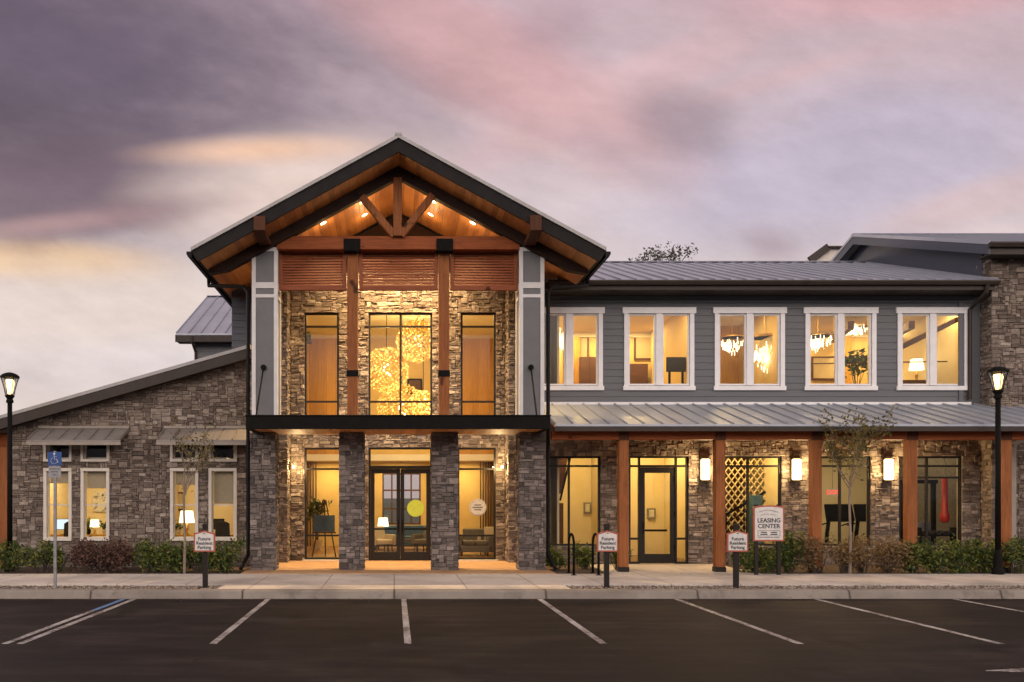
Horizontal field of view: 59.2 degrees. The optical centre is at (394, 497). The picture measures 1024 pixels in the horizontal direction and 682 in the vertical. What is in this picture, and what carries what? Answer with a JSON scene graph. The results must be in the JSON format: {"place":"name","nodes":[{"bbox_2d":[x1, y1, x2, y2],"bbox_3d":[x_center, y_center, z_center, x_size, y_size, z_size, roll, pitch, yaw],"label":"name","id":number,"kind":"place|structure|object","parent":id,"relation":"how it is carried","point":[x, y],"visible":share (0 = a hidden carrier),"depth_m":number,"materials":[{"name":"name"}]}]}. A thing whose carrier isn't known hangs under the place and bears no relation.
{"place":"outdoors","nodes":[
{"label":"outdoors","id":0,"kind":"place"},
{"bbox_2d":[384,498,418,522],"bbox_3d":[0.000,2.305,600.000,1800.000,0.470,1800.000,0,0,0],"label":"ground","id":1,"kind":"structure","parent":0,"point":[387,504],"depth_m":119.99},
{"bbox_2d":[0,132,1023,573],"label":"clubhouse","id":2,"kind":"structure","parent":1,"relation":"on","point":[284,332],"depth_m":24.67,"materials":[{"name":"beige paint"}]},
{"bbox_2d":[43,468,71,540],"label":"window","id":3,"kind":"structure","parent":2,"relation":"in","point":[66,473],"depth_m":24.12,"materials":[{"name":"beige paint"}]},
{"bbox_2d":[43,445,71,461],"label":"window","id":4,"kind":"structure","parent":2,"relation":"in","point":[44,446],"depth_m":24.12,"materials":[{"name":"beige paint"}]},
{"bbox_2d":[80,468,109,540],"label":"window","id":5,"kind":"structure","parent":2,"relation":"in","point":[96,477],"depth_m":24.15,"materials":[{"name":"beige paint"}]},
{"bbox_2d":[80,445,109,461],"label":"window","id":6,"kind":"structure","parent":2,"relation":"in","point":[83,447],"depth_m":24.12,"materials":[{"name":"beige paint"}]},
{"bbox_2d":[93,491,105,511],"bbox_3d":[-9.293,0.136,28.145,0.479,0.650,0.090,0,0,0],"label":"picture panel","id":7,"kind":"object","parent":2,"relation":"attached to","point":[99,497],"visible":0.89,"depth_m":28.14,"materials":[{"name":"beige paper"}]},
{"bbox_2d":[170,468,198,540],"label":"window","id":8,"kind":"structure","parent":2,"relation":"in","point":[179,471],"depth_m":24.12,"materials":[{"name":"beige paint"}]},
{"bbox_2d":[170,445,198,461],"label":"window","id":9,"kind":"structure","parent":2,"relation":"in","point":[172,448],"depth_m":24.12,"materials":[{"name":"beige paint"}]},
{"bbox_2d":[215,522,229,536],"bbox_3d":[-4.947,1.268,25.500,0.522,1.125,0.548,0,0,0],"label":"desk chair","id":10,"kind":"object","parent":2,"relation":"on","point":[222,529],"visible":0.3,"depth_m":25.70,"materials":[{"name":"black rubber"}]},
{"bbox_2d":[208,468,236,540],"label":"window","id":11,"kind":"structure","parent":2,"relation":"in","point":[222,482],"depth_m":24.21,"materials":[{"name":"beige paint"}]},
{"bbox_2d":[208,445,236,461],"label":"window","id":12,"kind":"structure","parent":2,"relation":"in","point":[234,459],"depth_m":24.12,"materials":[{"name":"beige paint"}]},
{"bbox_2d":[307,496,331,549],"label":"potted plant","id":13,"kind":"object","parent":2,"relation":"on","point":[316,510],"visible":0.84,"depth_m":30.84,"materials":[{"name":"green plant"}]},
{"bbox_2d":[302,448,338,560],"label":"window","id":14,"kind":"structure","parent":2,"relation":"in","point":[306,449],"depth_m":26.01,"materials":[{"name":"brown metal"}]},
{"bbox_2d":[305,313,338,414],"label":"window","id":15,"kind":"structure","parent":2,"relation":"in","point":[306,314],"depth_m":26.01,"materials":[{"name":"brown metal"}]},
{"bbox_2d":[312,500,335,556],"bbox_3d":[-2.156,0.960,27.600,0.759,1.761,0.639,0,0,0],"label":"easel","id":16,"kind":"object","parent":2,"relation":"on","point":[324,524],"visible":0.95,"depth_m":27.31,"materials":[{"name":"brown wood"}]},
{"bbox_2d":[375,526,395,551],"bbox_3d":[-0.477,1.399,29.058,0.800,0.877,0.773,0,0,-29],"label":"armchair","id":17,"kind":"object","parent":2,"relation":"on","point":[382,538],"visible":0.59,"depth_m":28.90,"materials":[{"name":"beige fabric"}]},
{"bbox_2d":[371,469,399,559],"bbox_3d":[-0.254,0.510,26.028,0.863,2.669,0.183,0,0,0],"label":"entrance door","id":18,"kind":"structure","parent":2,"relation":"in","point":[374,555],"depth_m":26.02,"materials":[{"name":"brown metal"}]},
{"bbox_2d":[371,315,408,393],"bbox_3d":[-0.262,-4.657,28.999,1.504,2.565,1.565,0,0,0],"label":"orb chandelier","id":19,"kind":"object","parent":2,"relation":"hanging from","point":[378,379],"visible":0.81,"depth_m":28.72,"materials":[{"name":"gold metal"}]},
{"bbox_2d":[375,525,425,549],"bbox_3d":[0.387,1.415,31.210,2.500,0.840,0.820,0,0,0],"label":"sofa","id":20,"kind":"object","parent":2,"relation":"on","point":[407,534],"visible":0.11,"depth_m":31.38,"materials":[{"name":"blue fabric"}]},
{"bbox_2d":[369,313,431,414],"bbox_3d":[0.181,-3.725,26.050,1.859,3.330,0.080,0,0,0],"label":"window","id":21,"kind":"structure","parent":2,"relation":"in","point":[370,314],"depth_m":26.01,"materials":[{"name":"brown metal"}]},
{"bbox_2d":[376,384,426,414],"bbox_3d":[0.247,-3.968,28.596,1.642,3.944,1.623,0,0,0],"label":"orb chandelier","id":22,"kind":"object","parent":2,"relation":"hanging from","point":[404,387],"visible":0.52,"depth_m":28.36,"materials":[{"name":"gold metal"}]},
{"bbox_2d":[382,473,420,524],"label":"lobby rear window","id":23,"kind":"structure","parent":2,"relation":"in","point":[383,474],"depth_m":33.52,"materials":[{"name":"white wood"}]},
{"bbox_2d":[396,317,429,363],"bbox_3d":[0.764,-5.176,29.300,1.454,1.529,1.438,0,0,0],"label":"orb chandelier","id":24,"kind":"object","parent":2,"relation":"hanging from","point":[415,323],"visible":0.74,"depth_m":28.97,"materials":[{"name":"gold metal"}]},
{"bbox_2d":[407,379,421,393],"bbox_3d":[0.769,-4.167,33.432,0.560,0.577,0.056,0,0,0],"label":"framed picture","id":25,"kind":"object","parent":2,"relation":"attached to","point":[416,384],"visible":0.57,"depth_m":33.40,"materials":[{"name":"black paint"}]},
{"bbox_2d":[401,469,429,559],"bbox_3d":[0.616,0.510,26.028,0.863,2.669,0.183,0,0,0],"label":"entrance door","id":26,"kind":"structure","parent":2,"relation":"in","point":[415,508],"depth_m":26.02,"materials":[{"name":"brown metal"}]},
{"bbox_2d":[411,526,425,551],"bbox_3d":[1.095,1.399,29.255,0.800,0.877,0.773,0,0,34],"label":"armchair","id":27,"kind":"object","parent":2,"relation":"on","point":[418,539],"visible":0.45,"depth_m":29.15,"materials":[{"name":"beige fabric"}]},
{"bbox_2d":[410,319,429,414],"bbox_3d":[0.983,-4.277,29.598,0.995,3.326,0.965,0,0,0],"label":"orb chandelier","id":28,"kind":"object","parent":2,"relation":"hanging from","point":[425,395],"visible":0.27,"depth_m":29.59,"materials":[{"name":"gold metal"}]},
{"bbox_2d":[459,528,493,555],"bbox_3d":[2.526,1.415,28.110,1.200,0.840,0.820,0,0,0],"label":"sofa","id":29,"kind":"object","parent":2,"relation":"on","point":[471,544],"visible":0.88,"depth_m":27.71,"materials":[{"name":"grey fabric"}]},
{"bbox_2d":[458,448,497,560],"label":"window","id":30,"kind":"structure","parent":2,"relation":"in","point":[477,507],"depth_m":26.01,"materials":[{"name":"brown metal"}]},
{"bbox_2d":[461,313,495,414],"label":"window","id":31,"kind":"structure","parent":2,"relation":"in","point":[462,314],"depth_m":26.01,"materials":[{"name":"brown metal"}]},
{"bbox_2d":[544,307,604,389],"bbox_3d":[4.906,-4.164,25.001,1.995,2.329,0.157,0,0,0],"label":"window","id":32,"kind":"structure","parent":2,"relation":"in","point":[568,313],"depth_m":24.95,"materials":[{"name":"white paint"}]},
{"bbox_2d":[550,456,599,545],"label":"window","id":33,"kind":"structure","parent":2,"relation":"in","point":[568,457],"depth_m":25.02,"materials":[{"name":"brown metal"}]},
{"bbox_2d":[580,337,588,356],"bbox_3d":[6.254,-5.009,30.166,0.680,0.900,0.064,0,0,0],"label":"framed picture","id":34,"kind":"object","parent":2,"relation":"attached to","point":[584,346],"visible":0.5,"depth_m":30.13,"materials":[{"name":"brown wood"}]},
{"bbox_2d":[579,357,595,383],"bbox_3d":[6.528,-3.724,29.981,0.600,1.968,0.398,0,0,0],"label":"cabinet","id":35,"kind":"object","parent":2,"relation":"on","point":[587,370],"visible":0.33,"depth_m":29.78,"materials":[{"name":"brown wood"}]},
{"bbox_2d":[630,364,647,383],"bbox_3d":[8.204,-3.609,29.981,0.600,1.737,0.398,0,0,0],"label":"cabinet","id":36,"kind":"object","parent":2,"relation":"on","point":[638,373],"visible":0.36,"depth_m":29.78,"materials":[{"name":"brown wood"}]},
{"bbox_2d":[634,337,650,359],"bbox_3d":[8.541,-5.154,30.166,0.800,1.000,0.064,0,0,0],"label":"framed picture","id":37,"kind":"object","parent":2,"relation":"attached to","point":[642,348],"visible":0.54,"depth_m":30.13,"materials":[{"name":"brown wood"}]},
{"bbox_2d":[640,467,674,562],"bbox_3d":[7.415,0.509,25.044,0.978,2.702,0.193,0,0,0],"label":"side door","id":38,"kind":"structure","parent":2,"relation":"in","point":[644,558],"depth_m":25.03,"materials":[{"name":"brown metal"}]},
{"bbox_2d":[622,307,695,389],"bbox_3d":[7.438,-4.164,25.001,2.067,2.329,0.157,0,0,0],"label":"window","id":39,"kind":"structure","parent":2,"relation":"in","point":[658,313],"depth_m":24.94,"materials":[{"name":"white paint"}]},
{"bbox_2d":[666,357,685,383],"bbox_3d":[8.336,-3.440,26.300,0.568,1.399,0.240,0,0,0],"label":"chair","id":40,"kind":"object","parent":2,"relation":"on","point":[675,364],"visible":0.8,"depth_m":26.26,"materials":[{"name":"grey fabric"}]},
{"bbox_2d":[700,458,710,480],"bbox_3d":[8.693,-0.775,24.870,0.250,0.644,0.200,0,0,0],"label":"wall light","id":41,"kind":"object","parent":2,"relation":"attached to","point":[705,469],"visible":1,"depth_m":24.78,"materials":[{"name":"white glass"}]},
{"bbox_2d":[721,317,742,355],"bbox_3d":[10.483,-4.983,27.595,0.693,1.194,0.690,0,0,0],"label":"crystal chandelier","id":42,"kind":"object","parent":2,"relation":"hanging from","point":[727,338],"visible":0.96,"depth_m":27.57,"materials":[{"name":"clear glass"}]},
{"bbox_2d":[725,458,764,542],"bbox_3d":[10.584,-0.007,26.900,1.669,3.717,0.100,0,0,0],"label":"lattice screen","id":43,"kind":"object","parent":2,"relation":"on","point":[753,476],"visible":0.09,"depth_m":26.88,"materials":[{"name":"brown wood"}]},
{"bbox_2d":[725,491,765,532],"bbox_3d":[10.296,0.847,26.200,1.317,2.056,0.050,0,0,0],"label":"handrail","id":44,"kind":"object","parent":2,"relation":"on","point":[739,506],"visible":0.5,"depth_m":26.18,"materials":[{"name":"black metal"}]},
{"bbox_2d":[713,307,786,389],"bbox_3d":[9.981,-4.164,25.001,2.067,2.329,0.157,0,0,0],"label":"window","id":45,"kind":"structure","parent":2,"relation":"in","point":[748,313],"depth_m":24.95,"materials":[{"name":"white paint"}]},
{"bbox_2d":[725,456,780,545],"bbox_3d":[10.035,0.108,25.060,1.691,2.519,0.080,0,0,0],"label":"window","id":46,"kind":"structure","parent":2,"relation":"in","point":[747,465],"depth_m":25.03,"materials":[{"name":"brown metal"}]},
{"bbox_2d":[754,316,771,371],"bbox_3d":[11.159,-4.562,26.798,0.853,2.036,0.858,0,0,0],"label":"crystal chandelier","id":47,"kind":"object","parent":2,"relation":"hanging from","point":[764,335],"visible":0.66,"depth_m":26.71,"materials":[{"name":"clear glass"}]},
{"bbox_2d":[791,458,801,480],"bbox_3d":[11.245,-0.775,24.870,0.250,0.644,0.200,0,0,0],"label":"wall light","id":48,"kind":"object","parent":2,"relation":"attached to","point":[796,468],"visible":1,"depth_m":24.78,"materials":[{"name":"white glass"}]},
{"bbox_2d":[811,316,832,352],"bbox_3d":[12.948,-4.993,27.200,0.842,1.174,0.840,0,0,0],"label":"crystal chandelier","id":49,"kind":"object","parent":2,"relation":"hanging from","point":[817,336],"visible":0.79,"depth_m":27.04,"materials":[{"name":"clear glass"}]},
{"bbox_2d":[811,356,833,379],"bbox_3d":[14.651,-4.372,30.166,1.000,0.800,0.064,0,0,0],"label":"framed picture","id":50,"kind":"object","parent":2,"relation":"attached to","point":[822,371],"visible":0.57,"depth_m":30.13,"materials":[{"name":"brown wood"}]},
{"bbox_2d":[822,504,854,542],"bbox_3d":[13.025,1.024,26.794,0.810,1.642,1.813,0,0,0],"label":"treadmill","id":51,"kind":"object","parent":2,"relation":"on","point":[831,512],"visible":0.5,"depth_m":25.98,"materials":[{"name":"black plastic"}]},
{"bbox_2d":[803,307,878,389],"bbox_3d":[12.536,-4.164,25.001,2.091,2.329,0.157,0,0,0],"label":"window","id":52,"kind":"structure","parent":2,"relation":"in","point":[839,313],"depth_m":24.94,"materials":[{"name":"white paint"}]},
{"bbox_2d":[822,456,869,545],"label":"window","id":53,"kind":"structure","parent":2,"relation":"in","point":[868,458],"depth_m":25.03,"materials":[{"name":"brown metal"}]},
{"bbox_2d":[845,348,866,383],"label":"potted plant","id":54,"kind":"object","parent":2,"relation":"on","point":[857,359],"visible":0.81,"depth_m":26.16,"materials":[{"name":"green plant"}]},
{"bbox_2d":[846,324,866,334],"bbox_3d":[14.331,-5.270,27.604,0.922,0.621,0.939,0,0,0],"label":"crystal chandelier","id":55,"kind":"object","parent":2,"relation":"hanging from","point":[860,328],"visible":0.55,"depth_m":27.46,"materials":[{"name":"clear glass"}]},
{"bbox_2d":[847,504,865,542],"bbox_3d":[13.985,1.024,26.994,0.810,1.642,1.813,0,0,0],"label":"treadmill","id":56,"kind":"object","parent":2,"relation":"on","point":[860,512],"visible":0.23,"depth_m":26.19,"materials":[{"name":"black plastic"}]},
{"bbox_2d":[883,458,894,480],"bbox_3d":[13.820,-0.775,24.870,0.250,0.644,0.200,0,0,0],"label":"wall light","id":57,"kind":"object","parent":2,"relation":"attached to","point":[888,469],"visible":1,"depth_m":24.78,"materials":[{"name":"white glass"}]},
{"bbox_2d":[900,480,937,543],"bbox_3d":[15.615,0.665,26.500,1.200,2.360,0.600,0,0,0],"label":"cable machine","id":58,"kind":"object","parent":2,"relation":"on","point":[932,522],"visible":0.37,"depth_m":26.44,"materials":[{"name":"black paint"}]},
{"bbox_2d":[899,456,960,545],"bbox_3d":[15.067,0.108,25.060,1.775,2.519,0.080,0,0,0],"label":"window","id":59,"kind":"structure","parent":2,"relation":"in","point":[926,465],"depth_m":25.03,"materials":[{"name":"brown metal"}]},
{"bbox_2d":[895,307,968,389],"bbox_3d":[15.127,-4.164,25.001,2.091,2.329,0.157,0,0,0],"label":"window","id":60,"kind":"structure","parent":2,"relation":"in","point":[931,313],"depth_m":24.94,"materials":[{"name":"white paint"}]},
{"bbox_2d":[917,527,956,543],"bbox_3d":[15.672,1.360,25.750,1.110,0.970,0.300,0,0,0],"label":"dumbbell rack","id":61,"kind":"object","parent":2,"relation":"on","point":[920,534],"visible":0.27,"depth_m":25.63,"materials":[{"name":"black metal"}]},
{"bbox_2d":[939,458,949,522],"bbox_3d":[15.939,-0.584,25.750,0.260,2.651,0.260,0,0,0],"label":"punching bag","id":62,"kind":"object","parent":2,"relation":"hanging from","point":[944,516],"visible":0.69,"depth_m":25.68,"materials":[{"name":"red leather"}]},
{"bbox_2d":[0,589,1023,598],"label":"kerb","id":63,"kind":"structure","parent":1,"relation":"on","point":[513,593],"depth_m":17.88,"materials":[{"name":"grey concrete"}]},
{"bbox_2d":[628,241,697,260],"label":"oak tree","id":64,"kind":"object","parent":1,"relation":"on","point":[670,256],"visible":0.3,"depth_m":60.77,"materials":[{"name":"green plant"}]},
{"bbox_2d":[0,599,1023,681],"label":"parking lot","id":65,"kind":"structure","parent":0,"point":[514,640],"depth_m":12.65,"materials":[{"name":"black asphalt"}]},
{"bbox_2d":[2,573,1021,600],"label":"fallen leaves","id":66,"kind":"object","parent":65,"relation":"on","point":[490,574],"visible":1,"depth_m":17.81,"materials":[{"name":"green plant"}]},
{"bbox_2d":[0,564,1023,588],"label":"sidewalk","id":67,"kind":"structure","parent":0,"point":[683,574],"depth_m":20.25,"materials":[{"name":"concrete"}]},
{"bbox_2d":[0,565,1023,588],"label":"planting bed","id":68,"kind":"object","parent":67,"relation":"on","point":[832,569],"visible":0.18,"depth_m":22.67,"materials":[{"name":"brown soil"}]},
{"bbox_2d":[0,372,19,571],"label":"street lamp","id":69,"kind":"object","parent":68,"relation":"on","point":[9,383],"visible":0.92,"depth_m":22.55,"materials":[{"name":"black metal"}]},
{"bbox_2d":[0,538,29,571],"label":"shrub","id":70,"kind":"object","parent":68,"relation":"on","point":[12,562],"visible":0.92,"depth_m":22.34,"materials":[{"name":"green plant"}]},
{"bbox_2d":[17,539,68,572],"bbox_3d":[-8.859,1.492,22.455,1.090,0.887,1.090,0,0,0],"label":"shrub","id":71,"kind":"object","parent":68,"relation":"on","point":[46,556],"visible":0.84,"depth_m":22.40,"materials":[{"name":"green plant"}]},
{"bbox_2d":[48,451,61,587],"bbox_3d":[-7.137,0.478,18.706,0.290,2.894,0.057,0,0,0],"label":"accessible parking sign","id":72,"kind":"object","parent":68,"relation":"on","point":[54,461],"visible":1,"depth_m":18.70,"materials":[{"name":"metal"}]},
{"bbox_2d":[65,535,140,572],"bbox_3d":[-7.480,1.444,22.498,1.958,0.978,1.222,0,0,0],"label":"hedge","id":73,"kind":"object","parent":68,"relation":"on","point":[108,558],"visible":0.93,"depth_m":22.30,"materials":[{"name":"brown plant"}]},
{"bbox_2d":[131,535,174,572],"bbox_3d":[-6.108,1.444,22.510,1.051,0.973,0.991,0,0,0],"label":"shrub","id":74,"kind":"object","parent":68,"relation":"on","point":[149,553],"visible":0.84,"depth_m":22.34,"materials":[{"name":"green plant"}]},
{"bbox_2d":[151,540,195,573],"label":"shrub","id":75,"kind":"object","parent":68,"relation":"on","point":[173,560],"visible":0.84,"depth_m":22.21,"materials":[{"name":"green plant"}]},
{"bbox_2d":[161,416,216,573],"bbox_3d":[-5.088,-0.079,22.024,1.453,4.010,2.551,0,0,0],"label":"young tree","id":76,"kind":"object","parent":68,"relation":"on","point":[189,453],"visible":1,"depth_m":22.08,"materials":[{"name":"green plant"}]},
{"bbox_2d":[179,541,215,571],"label":"shrub","id":77,"kind":"object","parent":68,"relation":"on","point":[193,558],"visible":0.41,"depth_m":22.49,"materials":[{"name":"green plant"}]},
{"bbox_2d":[194,524,214,587],"bbox_3d":[-3.995,1.242,18.778,0.450,1.365,0.164,0,0,0],"label":"parking sign","id":78,"kind":"object","parent":68,"relation":"on","point":[204,541],"visible":1,"depth_m":18.70,"materials":[{"name":"white metal"}]},
{"bbox_2d":[208,533,245,572],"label":"shrub","id":79,"kind":"object","parent":68,"relation":"on","point":[222,558],"visible":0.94,"depth_m":22.30,"materials":[{"name":"green plant"}]},
{"bbox_2d":[545,542,566,569],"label":"shrub","id":80,"kind":"object","parent":68,"relation":"on","point":[559,559],"visible":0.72,"depth_m":23.11,"materials":[{"name":"green plant"}]},
{"bbox_2d":[570,540,596,568],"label":"shrub","id":81,"kind":"object","parent":68,"relation":"on","point":[584,560],"visible":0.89,"depth_m":23.27,"materials":[{"name":"green plant"}]},
{"bbox_2d":[730,539,769,572],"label":"shrub","id":82,"kind":"object","parent":68,"relation":"on","point":[746,559],"visible":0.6,"depth_m":22.04,"materials":[{"name":"green plant"}]},
{"bbox_2d":[758,544,796,573],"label":"shrub","id":83,"kind":"object","parent":68,"relation":"on","point":[768,558],"visible":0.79,"depth_m":21.99,"materials":[{"name":"green plant"}]},
{"bbox_2d":[772,529,806,572],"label":"shrub","id":84,"kind":"object","parent":68,"relation":"on","point":[792,543],"visible":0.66,"depth_m":22.27,"materials":[{"name":"green plant"}]},
{"bbox_2d":[793,531,842,572],"bbox_3d":[10.590,1.397,22.260,1.206,1.068,0.896,0,0,0],"label":"shrub","id":85,"kind":"object","parent":68,"relation":"on","point":[807,554],"visible":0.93,"depth_m":22.15,"materials":[{"name":"brown plant"}]},
{"bbox_2d":[829,540,869,573],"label":"shrub","id":86,"kind":"object","parent":68,"relation":"on","point":[842,560],"visible":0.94,"depth_m":21.92,"materials":[{"name":"brown plant"}]},
{"bbox_2d":[812,403,898,573],"bbox_3d":[11.127,-0.200,21.782,1.624,4.250,2.301,0,0,0],"label":"young tree","id":87,"kind":"object","parent":68,"relation":"on","point":[861,445],"visible":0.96,"depth_m":21.80,"materials":[{"name":"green plant"}]},
{"bbox_2d":[838,531,884,572],"bbox_3d":[11.646,1.397,22.252,0.937,1.067,1.014,0,0,-30],"label":"shrub","id":88,"kind":"object","parent":68,"relation":"on","point":[862,564],"visible":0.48,"depth_m":22.09,"materials":[{"name":"brown plant"}]},
{"bbox_2d":[870,533,918,573],"bbox_3d":[12.408,1.412,22.135,1.132,1.038,1.000,0,0,38],"label":"shrub","id":89,"kind":"object","parent":68,"relation":"on","point":[889,551],"visible":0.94,"depth_m":22.05,"materials":[{"name":"brown plant"}]},
{"bbox_2d":[897,536,929,573],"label":"shrub","id":90,"kind":"object","parent":68,"relation":"on","point":[917,552],"visible":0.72,"depth_m":21.99,"materials":[{"name":"green plant"}]},
{"bbox_2d":[915,538,957,573],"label":"shrub","id":91,"kind":"object","parent":68,"relation":"on","point":[934,556],"visible":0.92,"depth_m":22.00,"materials":[{"name":"green plant"}]},
{"bbox_2d":[942,533,981,573],"bbox_3d":[14.153,1.415,22.162,1.029,1.060,0.899,0,0,0],"label":"shrub","id":92,"kind":"object","parent":68,"relation":"on","point":[962,555],"visible":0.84,"depth_m":22.06,"materials":[{"name":"green plant"}]},
{"bbox_2d":[961,535,1003,573],"bbox_3d":[14.708,1.441,22.217,0.941,1.006,0.972,0,0,0],"label":"shrub","id":93,"kind":"object","parent":68,"relation":"on","point":[987,562],"visible":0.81,"depth_m":22.08,"materials":[{"name":"green plant"}]},
{"bbox_2d":[990,535,1023,573],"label":"shrub","id":94,"kind":"object","parent":68,"relation":"on","point":[1014,557],"visible":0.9,"depth_m":22.05,"materials":[{"name":"green plant"}]},
{"bbox_2d":[566,533,575,574],"bbox_3d":[4.313,1.371,21.660,0.150,1.008,0.770,0,0,0],"label":"bicycle rack","id":95,"kind":"object","parent":67,"relation":"on","point":[573,538],"visible":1,"depth_m":21.50,"materials":[{"name":"black metal"}]},
{"bbox_2d":[590,533,600,574],"bbox_3d":[4.907,1.371,21.660,0.150,1.008,0.770,0,0,0],"label":"bicycle rack","id":96,"kind":"object","parent":67,"relation":"on","point":[598,560],"visible":0.79,"depth_m":21.78,"materials":[{"name":"black metal"}]},
{"bbox_2d":[597,524,617,587],"bbox_3d":[4.490,1.242,18.778,0.450,1.365,0.164,0,0,0],"label":"parking sign","id":97,"kind":"object","parent":67,"relation":"on","point":[607,541],"visible":1,"depth_m":18.70,"materials":[{"name":"white metal"}]},
{"bbox_2d":[609,549,632,569],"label":"shrub","id":98,"kind":"object","parent":67,"relation":"on","point":[614,558],"visible":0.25,"depth_m":22.92,"materials":[{"name":"green plant"}]},
{"bbox_2d":[726,524,747,587],"bbox_3d":[7.225,1.242,18.778,0.450,1.365,0.164,0,0,0],"label":"parking sign","id":99,"kind":"object","parent":67,"relation":"on","point":[736,541],"visible":1,"depth_m":18.70,"materials":[{"name":"white metal"}]},
{"bbox_2d":[753,504,783,574],"bbox_3d":[9.016,1.051,21.456,0.741,1.748,0.147,0,0,0],"label":"leasing sign","id":100,"kind":"object","parent":67,"relation":"on","point":[768,522],"visible":0.98,"depth_m":21.39,"materials":[{"name":"white metal"}]},
{"bbox_2d":[986,366,1009,574],"bbox_3d":[14.666,-0.623,21.600,0.474,5.095,0.474,0,0,0],"label":"street lamp","id":101,"kind":"object","parent":67,"relation":"on","point":[997,569],"visible":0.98,"depth_m":21.55,"materials":[{"name":"black metal"}]},
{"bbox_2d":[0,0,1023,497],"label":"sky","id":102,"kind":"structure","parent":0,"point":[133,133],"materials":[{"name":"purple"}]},
{"bbox_2d":[559,458,570,543],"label":"staircase","id":103,"kind":"structure","parent":0,"point":[563,472],"depth_m":26.30,"materials":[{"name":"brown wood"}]},
{"bbox_2d":[749,495,762,543],"bbox_3d":[10.545,0.892,25.930,0.290,1.905,0.340,0,0,0],"label":"tall locker","id":104,"kind":"object","parent":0,"point":[755,499],"visible":0.35,"depth_m":25.81,"materials":[{"name":"metal"}]},
{"bbox_2d":[903,380,925,383],"bbox_3d":[15.975,-3.150,27.190,1.200,0.820,0.460,0,0,0],"label":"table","id":105,"kind":"object","parent":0,"point":[914,381],"visible":0.06,"depth_m":26.96,"materials":[{"name":"brown wood"}]},
{"bbox_2d":[909,358,923,379],"bbox_3d":[15.975,-3.890,27.200,0.420,0.660,0.420,0,0,0],"label":"table lamp","id":106,"kind":"object","parent":105,"relation":"on","point":[916,367],"visible":0.92,"depth_m":27.09,"materials":[{"name":"white fabric"}]},
{"bbox_3d":[-6.185,1.475,26.300,1.300,0.740,0.700,0,0,0],"label":"desk","id":107,"kind":"object","parent":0,"visible":0},
{"bbox_2d":[179,511,194,534],"bbox_3d":[-6.110,0.753,26.200,0.448,0.704,0.448,0,0,0],"label":"table lamp","id":108,"kind":"object","parent":107,"relation":"on","point":[189,516],"visible":0.79,"depth_m":26.05,"materials":[{"name":"white fabric"}]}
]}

